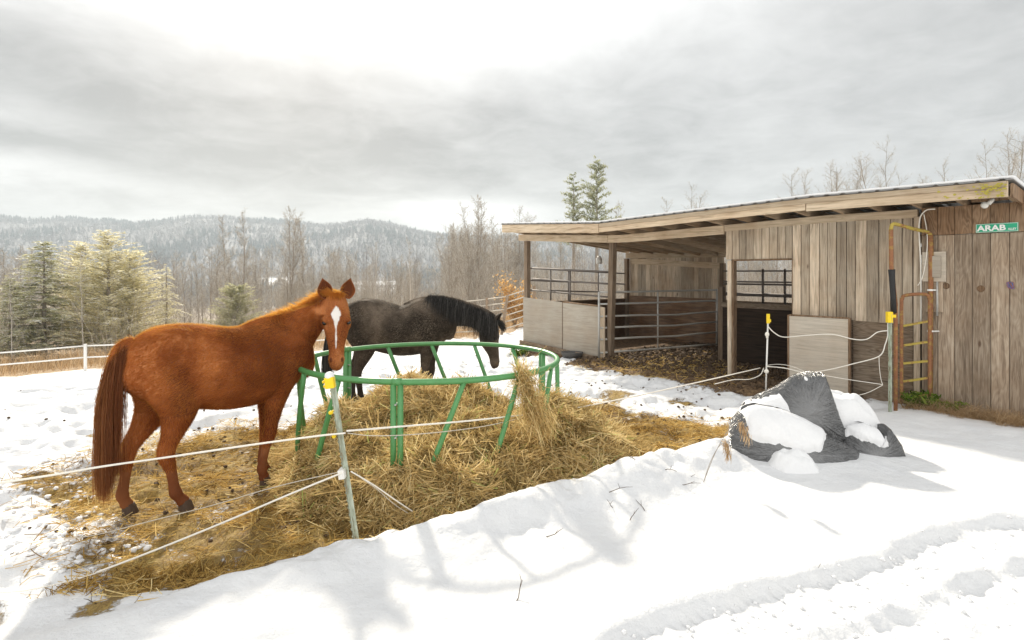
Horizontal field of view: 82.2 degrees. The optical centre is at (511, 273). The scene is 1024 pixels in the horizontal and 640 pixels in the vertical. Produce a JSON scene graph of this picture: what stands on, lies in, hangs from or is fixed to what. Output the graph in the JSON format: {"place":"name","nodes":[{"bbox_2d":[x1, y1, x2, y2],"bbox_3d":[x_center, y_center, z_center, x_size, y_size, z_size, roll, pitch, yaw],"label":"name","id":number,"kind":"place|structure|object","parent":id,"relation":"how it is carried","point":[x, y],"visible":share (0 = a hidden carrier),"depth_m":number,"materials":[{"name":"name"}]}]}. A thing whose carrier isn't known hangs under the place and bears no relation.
{"place":"outdoors","nodes":[
{"label":"outdoors","id":0,"kind":"place"},
{"bbox_2d":[0,219,921,295],"bbox_3d":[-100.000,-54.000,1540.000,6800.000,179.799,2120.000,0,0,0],"label":"hills","id":1,"kind":"structure","parent":0,"point":[227,246],"depth_m":1049.14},
{"bbox_2d":[0,213,774,307],"bbox_3d":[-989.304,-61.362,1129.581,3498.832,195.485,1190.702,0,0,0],"label":"hillside wood","id":2,"kind":"object","parent":1,"relation":"on","point":[34,233],"visible":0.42,"depth_m":1092.59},
{"bbox_2d":[0,300,1023,639],"bbox_3d":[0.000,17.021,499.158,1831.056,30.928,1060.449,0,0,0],"label":"ground","id":3,"kind":"structure","parent":0,"point":[674,558],"depth_m":3.94,"materials":[{"name":"snow"}]},
{"bbox_2d":[0,270,17,361],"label":"birch tree","id":4,"kind":"object","parent":3,"relation":"on","point":[9,296],"visible":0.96,"depth_m":29.96,"materials":[{"name":"grey plant"}]},
{"bbox_2d":[0,249,25,331],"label":"bare tree","id":5,"kind":"object","parent":3,"relation":"on","point":[9,267],"visible":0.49,"depth_m":44.66,"materials":[{"name":"grey plant"}]},
{"bbox_2d":[0,277,60,359],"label":"hemlock","id":6,"kind":"object","parent":3,"relation":"on","point":[21,345],"visible":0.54,"depth_m":32.83,"materials":[{"name":"green plant"}]},
{"bbox_2d":[0,571,103,593],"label":"fence rope","id":7,"kind":"object","parent":3,"relation":"on","point":[47,585],"visible":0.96,"depth_m":3.56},
{"bbox_2d":[0,241,116,357],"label":"spruce","id":8,"kind":"object","parent":3,"relation":"on","point":[51,300],"visible":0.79,"depth_m":33.66,"materials":[{"name":"green plant"}]},
{"bbox_2d":[20,563,124,598],"bbox_3d":[-2.638,1.932,3.612,0.673,0.197,0.403,0,0,0],"label":"grass tuft","id":9,"kind":"object","parent":3,"relation":"on","point":[86,585],"visible":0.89,"depth_m":3.59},
{"bbox_2d":[68,252,91,354],"bbox_3d":[-24.246,1.881,32.849,1.331,6.281,1.356,0,0,34],"label":"birch tree","id":10,"kind":"object","parent":3,"relation":"on","point":[76,310],"visible":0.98,"depth_m":32.82,"materials":[{"name":"grey plant"}]},
{"bbox_2d":[35,241,139,353],"bbox_3d":[-27.619,1.747,38.024,6.638,7.640,6.886,0,0,14],"label":"tree","id":11,"kind":"object","parent":3,"relation":"on","point":[79,247],"visible":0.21,"depth_m":37.49,"materials":[{"name":"green plant"}]},
{"bbox_2d":[22,229,180,354],"bbox_3d":[-24.748,1.356,35.975,8.364,8.210,8.064,0,0,21],"label":"spruce","id":12,"kind":"object","parent":3,"relation":"on","point":[95,276],"visible":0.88,"depth_m":35.57,"materials":[{"name":"green plant"}]},
{"bbox_2d":[69,250,180,345],"bbox_3d":[-24.469,2.008,37.502,6.049,7.017,5.832,0,0,-16],"label":"spruce","id":13,"kind":"object","parent":3,"relation":"on","point":[135,264],"visible":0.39,"depth_m":37.42,"materials":[{"name":"green plant"}]},
{"bbox_2d":[99,558,182,588],"bbox_3d":[-2.376,1.958,3.752,0.521,0.191,0.362,0,0,0],"label":"grass tuft","id":14,"kind":"object","parent":3,"relation":"on","point":[147,576],"visible":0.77,"depth_m":3.76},
{"bbox_2d":[0,330,324,370],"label":"tape fence","id":15,"kind":"object","parent":3,"relation":"on","point":[85,357],"visible":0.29,"depth_m":21.80,"materials":[{"name":"white plastic"}]},
{"bbox_2d":[143,264,191,331],"bbox_3d":[-22.430,2.405,38.095,3.652,5.986,3.797,0,0,33],"label":"spruce","id":16,"kind":"object","parent":3,"relation":"on","point":[167,308],"visible":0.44,"depth_m":37.95,"materials":[{"name":"green plant"}]},
{"bbox_2d":[161,250,196,311],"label":"bare tree","id":17,"kind":"object","parent":3,"relation":"on","point":[176,285],"visible":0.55,"depth_m":94.21,"materials":[{"name":"grey plant"}]},
{"bbox_2d":[172,258,199,323],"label":"bare tree","id":18,"kind":"object","parent":3,"relation":"on","point":[181,285],"visible":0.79,"depth_m":42.59,"materials":[{"name":"grey plant"}]},
{"bbox_2d":[174,261,201,322],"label":"bare tree","id":19,"kind":"object","parent":3,"relation":"on","point":[191,296],"visible":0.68,"depth_m":44.08,"materials":[{"name":"grey plant"}]},
{"bbox_2d":[191,250,206,318],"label":"bare tree","id":20,"kind":"object","parent":3,"relation":"on","point":[196,262],"visible":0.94,"depth_m":45.11,"materials":[{"name":"grey plant"}]},
{"bbox_2d":[146,550,260,590],"bbox_3d":[-2.040,1.966,3.841,0.773,0.229,0.520,0,0,-14],"label":"grass tuft","id":21,"kind":"object","parent":3,"relation":"on","point":[190,573],"visible":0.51,"depth_m":3.84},
{"bbox_2d":[193,245,231,322],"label":"bare tree","id":22,"kind":"object","parent":3,"relation":"on","point":[212,283],"visible":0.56,"depth_m":76.29,"materials":[{"name":"grey plant"}]},
{"bbox_2d":[202,245,227,324],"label":"bare tree","id":23,"kind":"object","parent":3,"relation":"on","point":[217,269],"visible":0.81,"depth_m":49.95,"materials":[{"name":"grey plant"}]},
{"bbox_2d":[88,278,354,515],"bbox_3d":[-2.479,0.991,5.212,2.096,1.888,0.738,0,0,-38],"label":"chestnut horse","id":24,"kind":"object","parent":3,"relation":"on","point":[172,379],"visible":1,"depth_m":4.78},
{"bbox_2d":[215,214,236,302],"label":"bare tree","id":25,"kind":"object","parent":3,"relation":"on","point":[223,247],"visible":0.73,"depth_m":60.05,"materials":[{"name":"grey plant"}]},
{"bbox_2d":[217,253,241,320],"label":"bare tree","id":26,"kind":"object","parent":3,"relation":"on","point":[228,272],"visible":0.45,"depth_m":44.36,"materials":[{"name":"grey plant"}]},
{"bbox_2d":[204,282,267,326],"bbox_3d":[-18.701,2.942,40.086,4.224,4.720,3.996,0,0,37],"label":"pine bush","id":27,"kind":"object","parent":3,"relation":"on","point":[232,290],"visible":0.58,"depth_m":39.65,"materials":[{"name":"green plant"}]},
{"bbox_2d":[227,208,262,308],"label":"bare tree","id":28,"kind":"object","parent":3,"relation":"on","point":[244,257],"visible":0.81,"depth_m":51.91,"materials":[{"name":"grey plant"}]},
{"bbox_2d":[241,246,270,312],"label":"bare tree","id":29,"kind":"object","parent":3,"relation":"on","point":[254,272],"visible":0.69,"depth_m":56.45,"materials":[{"name":"grey plant"}]},
{"bbox_2d":[242,257,280,314],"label":"bare tree","id":30,"kind":"object","parent":3,"relation":"on","point":[261,286],"visible":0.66,"depth_m":42.98,"materials":[{"name":"grey plant"}]},
{"bbox_2d":[253,244,285,314],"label":"bare tree","id":31,"kind":"object","parent":3,"relation":"on","point":[271,278],"visible":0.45,"depth_m":73.47,"materials":[{"name":"grey plant"}]},
{"bbox_2d":[271,258,308,311],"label":"bare tree","id":32,"kind":"object","parent":3,"relation":"on","point":[288,297],"visible":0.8,"depth_m":45.98,"materials":[{"name":"grey plant"}]},
{"bbox_2d":[263,205,320,307],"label":"bare tree","id":33,"kind":"object","parent":3,"relation":"on","point":[293,245],"visible":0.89,"depth_m":49.66,"materials":[{"name":"grey plant"}]},
{"bbox_2d":[294,218,312,301],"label":"bare tree","id":34,"kind":"object","parent":3,"relation":"on","point":[303,266],"visible":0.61,"depth_m":55.73,"materials":[{"name":"grey plant"}]},
{"bbox_2d":[297,258,319,295],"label":"bare tree","id":35,"kind":"object","parent":3,"relation":"on","point":[313,276],"visible":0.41,"depth_m":58.82,"materials":[{"name":"grey plant"}]},
{"bbox_2d":[0,296,621,375],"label":"dry grass","id":36,"kind":"structure","parent":3,"relation":"on","point":[54,365],"depth_m":25.63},
{"bbox_2d":[322,246,345,288],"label":"bare tree","id":37,"kind":"object","parent":3,"relation":"on","point":[337,254],"visible":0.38,"depth_m":83.43,"materials":[{"name":"grey plant"}]},
{"bbox_2d":[322,371,358,538],"bbox_3d":[-1.195,1.375,4.128,0.082,1.376,0.105,-9,0,0],"label":"steel fence post","id":38,"kind":"object","parent":3,"relation":"on","point":[329,381],"visible":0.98,"depth_m":4.13,"materials":[{"name":"grey metal"}]},
{"bbox_2d":[0,432,345,483],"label":"fence rope","id":39,"kind":"object","parent":38,"relation":"attached to","point":[61,473],"visible":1,"depth_m":3.76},
{"bbox_2d":[64,472,337,538],"bbox_3d":[-2.179,1.638,4.144,1.994,0.495,0.007,0,0,1],"label":"fence wire","id":40,"kind":"object","parent":38,"relation":"attached to","point":[202,507],"visible":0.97,"depth_m":4.14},
{"bbox_2d":[96,472,343,573],"bbox_3d":[-1.879,1.625,3.870,1.486,0.486,0.013,0,0,-18],"label":"fence rope","id":41,"kind":"object","parent":38,"relation":"attached to","point":[184,538],"visible":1,"depth_m":3.85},
{"bbox_2d":[346,368,759,431],"bbox_3d":[1.333,1.282,6.566,7.011,0.372,0.014,0,0,-45],"label":"fence rope","id":42,"kind":"object","parent":38,"relation":"attached to","point":[522,414],"visible":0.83,"depth_m":5.00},
{"bbox_2d":[348,418,519,435],"bbox_3d":[-0.476,1.217,4.770,1.898,0.202,0.007,0,0,-45],"label":"fence wire","id":43,"kind":"object","parent":42,"relation":"hanging from","point":[429,433],"visible":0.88,"depth_m":4.59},
{"bbox_2d":[329,250,358,301],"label":"bare tree","id":44,"kind":"object","parent":3,"relation":"on","point":[342,277],"visible":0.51,"depth_m":56.70,"materials":[{"name":"grey plant"}]},
{"bbox_2d":[4,355,741,564],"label":"dung clods","id":45,"kind":"object","parent":3,"relation":"on","point":[207,490],"visible":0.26,"depth_m":6.05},
{"bbox_2d":[0,349,784,602],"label":"hay litter","id":46,"kind":"object","parent":3,"relation":"on","point":[216,475],"visible":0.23,"depth_m":4.86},
{"bbox_2d":[378,257,406,303],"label":"bare tree","id":47,"kind":"object","parent":3,"relation":"on","point":[393,282],"visible":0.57,"depth_m":64.62,"materials":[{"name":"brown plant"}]},
{"bbox_2d":[0,245,790,317],"bbox_3d":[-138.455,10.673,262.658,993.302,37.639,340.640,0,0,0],"label":"wood","id":48,"kind":"object","parent":3,"relation":"on","point":[373,280],"visible":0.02,"depth_m":121.19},
{"bbox_2d":[390,254,416,305],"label":"bare tree","id":49,"kind":"object","parent":3,"relation":"on","point":[399,274],"visible":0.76,"depth_m":58.40,"materials":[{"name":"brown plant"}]},
{"bbox_2d":[321,293,506,402],"bbox_3d":[-1.389,1.104,8.458,2.658,1.642,0.714,0,0,-4],"label":"black horse","id":50,"kind":"object","parent":3,"relation":"on","point":[431,318],"visible":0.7,"depth_m":8.25},
{"bbox_2d":[406,257,430,295],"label":"bare tree","id":51,"kind":"object","parent":3,"relation":"on","point":[417,274],"visible":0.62,"depth_m":74.18,"materials":[{"name":"grey plant"}]},
{"bbox_2d":[295,341,559,467],"bbox_3d":[-0.850,1.385,6.160,2.704,1.030,2.724,0,0,0],"label":"bale feeder","id":52,"kind":"object","parent":3,"relation":"on","point":[346,378],"visible":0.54,"depth_m":5.14,"materials":[{"name":"green paint"}]},
{"bbox_2d":[500,351,589,454],"bbox_3d":[0.234,1.124,5.145,0.736,0.963,0.613,0,0,33],"label":"hay tuft","id":53,"kind":"object","parent":52,"relation":"hanging from","point":[531,409],"visible":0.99,"depth_m":5.11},
{"bbox_2d":[419,222,467,300],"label":"bare tree","id":54,"kind":"object","parent":3,"relation":"on","point":[450,281],"visible":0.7,"depth_m":48.37,"materials":[{"name":"grey plant"}]},
{"bbox_2d":[434,235,460,295],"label":"bare tree","id":55,"kind":"object","parent":3,"relation":"on","point":[441,260],"visible":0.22,"depth_m":76.25,"materials":[{"name":"grey plant"}]},
{"bbox_2d":[435,220,461,294],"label":"bare tree","id":56,"kind":"object","parent":3,"relation":"on","point":[450,253],"visible":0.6,"depth_m":70.01,"materials":[{"name":"grey plant"}]},
{"bbox_2d":[439,254,461,296],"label":"bare tree","id":57,"kind":"object","parent":3,"relation":"on","point":[451,277],"visible":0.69,"depth_m":52.44,"materials":[{"name":"grey plant"}]},
{"bbox_2d":[432,226,470,296],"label":"bare tree","id":58,"kind":"object","parent":3,"relation":"on","point":[453,255],"visible":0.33,"depth_m":72.58,"materials":[{"name":"grey plant"}]},
{"bbox_2d":[440,242,467,298],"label":"bare tree","id":59,"kind":"object","parent":3,"relation":"on","point":[453,265],"visible":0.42,"depth_m":69.34,"materials":[{"name":"grey plant"}]},
{"bbox_2d":[253,365,666,537],"bbox_3d":[-0.415,1.548,5.993,4.530,1.135,3.536,0,0,0],"label":"hay pile","id":60,"kind":"object","parent":3,"relation":"on","point":[468,469],"visible":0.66,"depth_m":5.09,"materials":[{"name":"plant"}]},
{"bbox_2d":[0,242,921,366],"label":"thicket brush","id":61,"kind":"object","parent":3,"relation":"on","point":[547,294],"visible":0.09,"depth_m":34.09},
{"bbox_2d":[447,223,483,301],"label":"bare tree","id":62,"kind":"object","parent":3,"relation":"on","point":[467,261],"visible":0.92,"depth_m":43.46,"materials":[{"name":"grey plant"}]},
{"bbox_2d":[450,194,493,301],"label":"bare tree","id":63,"kind":"object","parent":3,"relation":"on","point":[480,231],"visible":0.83,"depth_m":49.94,"materials":[{"name":"grey plant"}]},
{"bbox_2d":[463,261,484,304],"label":"bare tree","id":64,"kind":"object","parent":3,"relation":"on","point":[473,284],"visible":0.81,"depth_m":43.59,"materials":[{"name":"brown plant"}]},
{"bbox_2d":[458,225,493,299],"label":"bare tree","id":65,"kind":"object","parent":3,"relation":"on","point":[477,257],"visible":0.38,"depth_m":50.85,"materials":[{"name":"grey plant"}]},
{"bbox_2d":[453,286,535,337],"bbox_3d":[-1.017,1.754,24.634,4.286,2.465,0.780,0,0,32],"label":"corral fence","id":66,"kind":"object","parent":3,"relation":"on","point":[506,304],"visible":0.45,"depth_m":23.85,"materials":[{"name":"brown wood"}]},
{"bbox_2d":[486,232,503,312],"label":"bare tree","id":67,"kind":"object","parent":3,"relation":"on","point":[496,260],"visible":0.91,"depth_m":40.63,"materials":[{"name":"grey plant"}]},
{"bbox_2d":[480,216,512,314],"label":"bare tree","id":68,"kind":"object","parent":3,"relation":"on","point":[492,229],"visible":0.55,"depth_m":53.90,"materials":[{"name":"grey plant"}]},
{"bbox_2d":[486,228,518,312],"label":"bare tree","id":69,"kind":"object","parent":3,"relation":"on","point":[500,257],"visible":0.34,"depth_m":64.05,"materials":[{"name":"grey plant"}]},
{"bbox_2d":[494,233,520,322],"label":"bare tree","id":70,"kind":"object","parent":3,"relation":"on","point":[504,255],"visible":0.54,"depth_m":40.66,"materials":[{"name":"grey plant"}]},
{"bbox_2d":[497,234,521,318],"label":"bare tree","id":71,"kind":"object","parent":3,"relation":"on","point":[508,256],"visible":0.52,"depth_m":53.50,"materials":[{"name":"grey plant"}]},
{"bbox_2d":[0,450,1023,639],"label":"snow crumbs","id":72,"kind":"object","parent":3,"relation":"on","point":[147,546],"visible":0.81,"depth_m":4.16,"materials":[{"name":"white"}]},
{"bbox_2d":[500,233,523,287],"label":"bare tree","id":73,"kind":"object","parent":3,"relation":"on","point":[512,257],"visible":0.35,"depth_m":66.64,"materials":[{"name":"grey plant"}]},
{"bbox_2d":[493,271,531,326],"bbox_3d":[0.086,1.233,25.734,1.868,2.862,1.405,0,0,0],"label":"beech shrub","id":74,"kind":"object","parent":3,"relation":"on","point":[505,293],"visible":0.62,"depth_m":25.63,"materials":[{"name":"orange plant"}]},
{"bbox_2d":[500,205,540,302],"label":"bare tree","id":75,"kind":"object","parent":3,"relation":"on","point":[519,249],"visible":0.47,"depth_m":65.96,"materials":[{"name":"grey plant"}]},
{"bbox_2d":[536,249,554,292],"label":"bare tree","id":76,"kind":"object","parent":3,"relation":"on","point":[547,275],"visible":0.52,"depth_m":56.06,"materials":[{"name":"grey plant"}]},
{"bbox_2d":[561,351,582,357],"bbox_3d":[1.397,1.890,13.649,0.520,0.115,0.416,0,0,0],"label":"feed tub","id":77,"kind":"object","parent":3,"relation":"on","point":[569,354],"visible":1,"depth_m":13.50,"materials":[{"name":"grey rubber"}]},
{"bbox_2d":[557,172,589,298],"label":"white pine","id":78,"kind":"object","parent":3,"relation":"on","point":[573,213],"visible":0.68,"depth_m":59.91,"materials":[{"name":"green plant"}]},
{"bbox_2d":[575,156,621,298],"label":"white pine","id":79,"kind":"object","parent":3,"relation":"on","point":[592,188],"visible":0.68,"depth_m":57.89,"materials":[{"name":"green plant"}]},
{"bbox_2d":[600,252,623,297],"bbox_3d":[6.098,0.546,34.490,1.857,3.948,2.126,0,0,-37],"label":"bare tree","id":80,"kind":"object","parent":3,"relation":"on","point":[620,267],"visible":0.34,"depth_m":34.39,"materials":[{"name":"grey plant"}]},
{"bbox_2d":[565,341,861,396],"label":"mud clods","id":81,"kind":"object","parent":3,"relation":"on","point":[634,356],"visible":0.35,"depth_m":12.27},
{"bbox_2d":[703,440,731,481],"bbox_3d":[1.734,1.588,4.932,0.243,0.395,0.107,0,0,0],"label":"dry weed","id":82,"kind":"object","parent":3,"relation":"on","point":[726,449],"visible":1,"depth_m":4.94,"materials":[{"name":"beige plant"}]},
{"bbox_2d":[704,420,751,480],"bbox_3d":[1.821,1.512,4.938,0.417,0.548,0.094,0,0,0],"label":"dry weed","id":83,"kind":"object","parent":3,"relation":"on","point":[743,431],"visible":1,"depth_m":4.94,"materials":[{"name":"beige plant"}]},
{"bbox_2d":[501,175,1023,417],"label":"horse shed","id":84,"kind":"structure","parent":3,"relation":"on","point":[833,247],"depth_m":9.35,"materials":[{"name":"wood"}]},
{"bbox_2d":[598,289,717,357],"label":"pipe gate","id":85,"kind":"structure","parent":84,"relation":"attached to","point":[658,325],"depth_m":13.98,"materials":[{"name":"metal"}]},
{"bbox_2d":[918,209,934,320],"bbox_3d":[5.881,-0.104,8.320,0.059,1.609,0.200,0,0,-29],"label":"looped cable","id":86,"kind":"object","parent":84,"relation":"hanging from","point":[920,266],"visible":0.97,"depth_m":8.39,"materials":[{"name":"white plastic"}]},
{"bbox_2d":[922,252,945,315],"bbox_3d":[5.952,0.150,8.274,0.075,0.900,0.280,0,0,-38],"label":"meter board","id":87,"kind":"object","parent":84,"relation":"attached to","point":[939,268],"visible":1,"depth_m":8.24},
{"bbox_2d":[932,256,940,276],"bbox_3d":[5.956,-0.090,8.232,0.030,0.300,0.110,0,0,-38],"label":"box door","id":88,"kind":"structure","parent":87,"relation":"in","point":[936,260],"depth_m":8.22,"materials":[{"name":"grey metal"}]},
{"bbox_2d":[976,222,1017,232],"bbox_3d":[6.403,-0.600,7.751,0.010,0.116,0.444,0,0,-38],"label":"street sign","id":89,"kind":"object","parent":84,"relation":"attached to","point":[997,227],"visible":1,"depth_m":7.74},
{"bbox_2d":[764,314,770,389],"bbox_3d":[4.003,1.315,9.188,0.115,1.350,0.060,0,0,0],"label":"plastic fence post","id":90,"kind":"object","parent":3,"relation":"on","point":[768,321],"visible":0.98,"depth_m":9.19,"materials":[{"name":"white plastic"}]},
{"bbox_2d":[756,260,791,299],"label":"bare tree","id":91,"kind":"object","parent":3,"relation":"on","point":[777,275],"visible":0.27,"depth_m":51.62,"materials":[{"name":"grey plant"}]},
{"bbox_2d":[741,371,845,441],"bbox_3d":[2.852,1.359,5.928,1.055,0.712,0.425,0,0,0],"label":"plastic bag","id":92,"kind":"object","parent":3,"relation":"on","point":[808,395],"visible":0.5,"depth_m":5.81,"materials":[{"name":"white dark plastic sheeting"}]},
{"bbox_2d":[768,448,818,473],"bbox_3d":[2.560,1.714,5.360,0.480,0.208,0.360,0,0,0],"label":"snow heap","id":93,"kind":"object","parent":3,"relation":"on","point":[794,461],"visible":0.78,"depth_m":5.27,"materials":[{"name":"white"}]},
{"bbox_2d":[728,403,859,462],"bbox_3d":[2.687,1.618,5.591,1.223,0.700,0.492,0,0,0],"label":"plastic bag","id":94,"kind":"object","parent":3,"relation":"on","point":[771,430],"visible":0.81,"depth_m":5.46,"materials":[{"name":"white"}]},
{"bbox_2d":[787,314,850,393],"bbox_3d":[4.934,1.374,9.458,0.044,1.372,0.980,0,0,-38],"label":"stall door","id":95,"kind":"structure","parent":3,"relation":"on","point":[815,353],"depth_m":9.39,"materials":[{"name":"grey wood"}]},
{"bbox_2d":[814,160,850,192],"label":"bare tree","id":96,"kind":"object","parent":3,"relation":"on","point":[831,185],"visible":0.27,"depth_m":52.04,"materials":[{"name":"grey plant"}]},
{"bbox_2d":[831,390,879,427],"bbox_3d":[3.400,1.560,6.220,1.100,0.679,0.900,0,0,0],"label":"snow heap","id":97,"kind":"object","parent":3,"relation":"on","point":[852,408],"visible":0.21,"depth_m":5.95,"materials":[{"name":"white"}]},
{"bbox_2d":[842,421,905,456],"bbox_3d":[3.517,1.739,5.781,0.683,0.507,0.395,0,0,0],"label":"plastic bag","id":98,"kind":"object","parent":3,"relation":"on","point":[881,440],"visible":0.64,"depth_m":5.69,"materials":[{"name":"white"}]},
{"bbox_2d":[850,137,897,189],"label":"bare tree","id":99,"kind":"object","parent":3,"relation":"on","point":[862,175],"visible":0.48,"depth_m":47.07,"materials":[{"name":"grey plant"}]},
{"bbox_2d":[886,312,895,411],"bbox_3d":[5.195,1.242,8.039,0.120,1.423,0.062,0,0,0],"label":"steel fence post","id":100,"kind":"object","parent":3,"relation":"on","point":[890,316],"visible":0.99,"depth_m":8.02,"materials":[{"name":"metal"}]},
{"bbox_2d":[766,336,887,371],"bbox_3d":[4.576,1.171,8.621,1.646,0.648,0.016,0,0,44],"label":"fence rope","id":101,"kind":"object","parent":100,"relation":"attached to","point":[841,366],"visible":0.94,"depth_m":8.40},
{"bbox_2d":[768,326,886,339],"bbox_3d":[4.579,0.887,8.618,1.614,0.205,0.015,0,0,44],"label":"fence rope","id":102,"kind":"object","parent":100,"relation":"attached to","point":[827,334],"visible":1,"depth_m":8.57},
{"bbox_2d":[888,222,938,410],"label":"pipe arch","id":103,"kind":"structure","parent":3,"relation":"on","point":[893,294],"depth_m":8.11,"materials":[{"name":"brown metal"}]},
{"bbox_2d":[900,292,931,402],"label":"walk gate","id":104,"kind":"structure","parent":103,"relation":"attached to","point":[929,341],"depth_m":8.32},
{"bbox_2d":[900,388,943,407],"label":"green weed","id":105,"kind":"object","parent":3,"relation":"on","point":[913,396],"visible":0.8,"depth_m":8.20,"materials":[{"name":"green plant"}]},
{"bbox_2d":[927,400,969,411],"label":"green weed","id":106,"kind":"object","parent":3,"relation":"on","point":[956,406],"visible":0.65,"depth_m":7.96,"materials":[{"name":"green plant"}]},
{"bbox_2d":[880,392,1023,427],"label":"wall grass","id":107,"kind":"structure","parent":3,"relation":"on","point":[1011,420],"depth_m":7.67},
{"bbox_2d":[970,139,1023,178],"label":"bare tree","id":108,"kind":"object","parent":3,"relation":"on","point":[986,173],"visible":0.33,"depth_m":39.04,"materials":[{"name":"grey plant"}]},
{"bbox_2d":[986,127,1023,181],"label":"bare tree","id":109,"kind":"object","parent":3,"relation":"on","point":[1013,160],"visible":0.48,"depth_m":36.52,"materials":[{"name":"grey plant"}]},
{"bbox_2d":[0,0,1023,235],"label":"sky","id":110,"kind":"structure","parent":0,"point":[402,112],"materials":[{"name":"grey"}]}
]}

